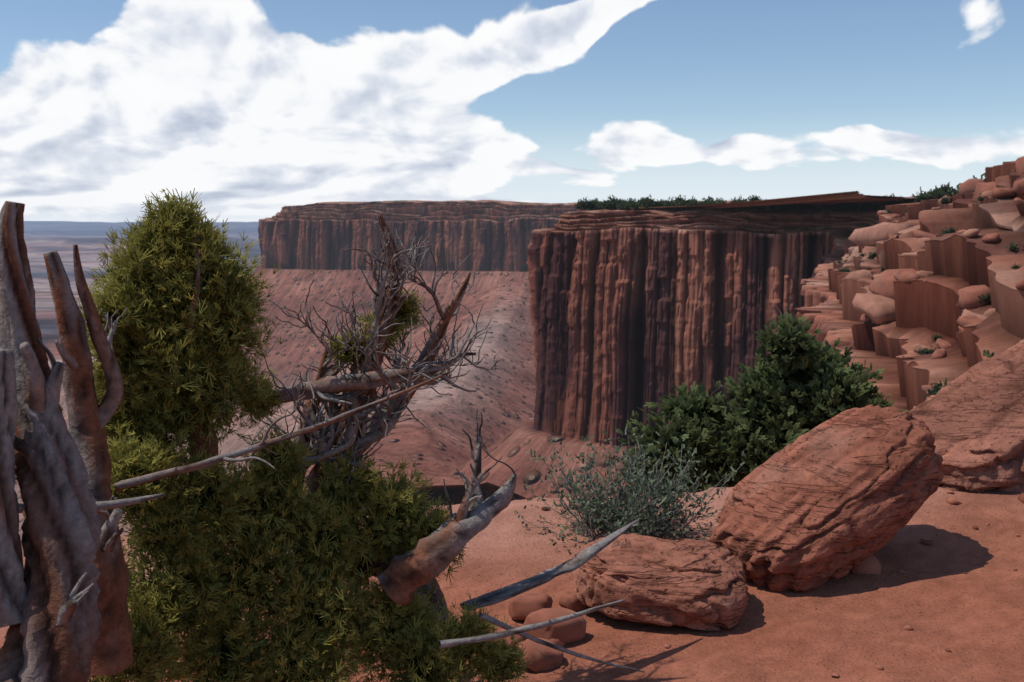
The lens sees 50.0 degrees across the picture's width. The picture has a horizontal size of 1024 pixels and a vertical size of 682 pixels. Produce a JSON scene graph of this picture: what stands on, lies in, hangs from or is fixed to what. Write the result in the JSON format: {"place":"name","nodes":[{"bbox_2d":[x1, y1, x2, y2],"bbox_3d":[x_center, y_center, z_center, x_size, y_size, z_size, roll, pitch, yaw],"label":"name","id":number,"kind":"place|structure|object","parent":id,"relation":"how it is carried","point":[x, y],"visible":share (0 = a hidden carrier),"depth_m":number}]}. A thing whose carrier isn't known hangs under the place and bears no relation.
{"place":"outdoors","nodes":[
{"label":"outdoors","id":0,"kind":"place"},
{"bbox_2d":[24,221,260,391],"bbox_3d":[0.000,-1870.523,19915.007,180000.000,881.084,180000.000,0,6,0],"label":"basin ground","id":1,"kind":"structure","parent":0,"point":[41,238],"depth_m":16047.27},
{"bbox_2d":[119,281,535,534],"bbox_3d":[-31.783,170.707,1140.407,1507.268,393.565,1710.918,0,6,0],"label":"slope","id":2,"kind":"structure","parent":1,"relation":"on","point":[503,401],"depth_m":1068.54},
{"bbox_2d":[14,200,732,538],"bbox_3d":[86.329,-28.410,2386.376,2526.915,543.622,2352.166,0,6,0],"label":"mesa","id":3,"kind":"structure","parent":1,"relation":"on","point":[304,246],"depth_m":1947.08},
{"bbox_2d":[0,339,1023,681],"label":"ground","id":4,"kind":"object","parent":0,"point":[850,625],"depth_m":4.46},
{"bbox_2d":[0,188,644,681],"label":"juniper","id":5,"kind":"object","parent":4,"relation":"on","point":[263,516],"depth_m":3.19},
{"bbox_2d":[514,426,747,551],"bbox_3d":[0.647,0.742,5.459,1.278,0.686,1.004,0,6,0],"label":"shrub","id":6,"kind":"object","parent":4,"relation":"on","point":[640,478],"depth_m":5.32},
{"bbox_2d":[575,533,748,630],"bbox_3d":[0.619,0.971,4.543,0.717,0.276,0.579,2,6,14],"label":"flat boulder","id":7,"kind":"object","parent":4,"relation":"on","point":[696,584],"visible":0.98,"depth_m":4.32},
{"bbox_2d":[331,397,1023,681],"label":"rocks","id":8,"kind":"object","parent":4,"relation":"on","point":[531,608],"visible":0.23,"depth_m":4.23},
{"bbox_2d":[709,404,944,591],"bbox_3d":[1.450,0.705,5.018,1.129,0.743,0.679,-3,7,-29],"label":"tilted boulder","id":9,"kind":"object","parent":4,"relation":"on","point":[839,495],"visible":0.97,"depth_m":4.80},
{"bbox_2d":[909,343,1023,492],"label":"boulder","id":10,"kind":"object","parent":4,"relation":"on","point":[972,417],"depth_m":6.10},
{"bbox_2d":[0,0,1023,221],"label":"sky","id":11,"kind":"structure","parent":0,"point":[259,108]},
{"bbox_2d":[406,161,1023,505],"bbox_3d":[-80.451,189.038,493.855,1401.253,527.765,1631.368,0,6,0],"label":"cliff","id":12,"kind":"structure","parent":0,"point":[631,310],"depth_m":442.07},
{"bbox_2d":[615,279,907,496],"bbox_3d":[2.247,0.724,9.955,2.682,2.606,2.128,0,6,0],"label":"bush","id":13,"kind":"object","parent":12,"relation":"on","point":[796,386],"depth_m":9.41},
{"bbox_2d":[575,169,1023,398],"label":"distant shrubs","id":14,"kind":"object","parent":12,"relation":"on","point":[937,193],"visible":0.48,"depth_m":439.27},
{"bbox_2d":[658,156,1023,358],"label":"boulders","id":15,"kind":"structure","parent":12,"relation":"on","point":[877,306],"depth_m":145.12}
]}

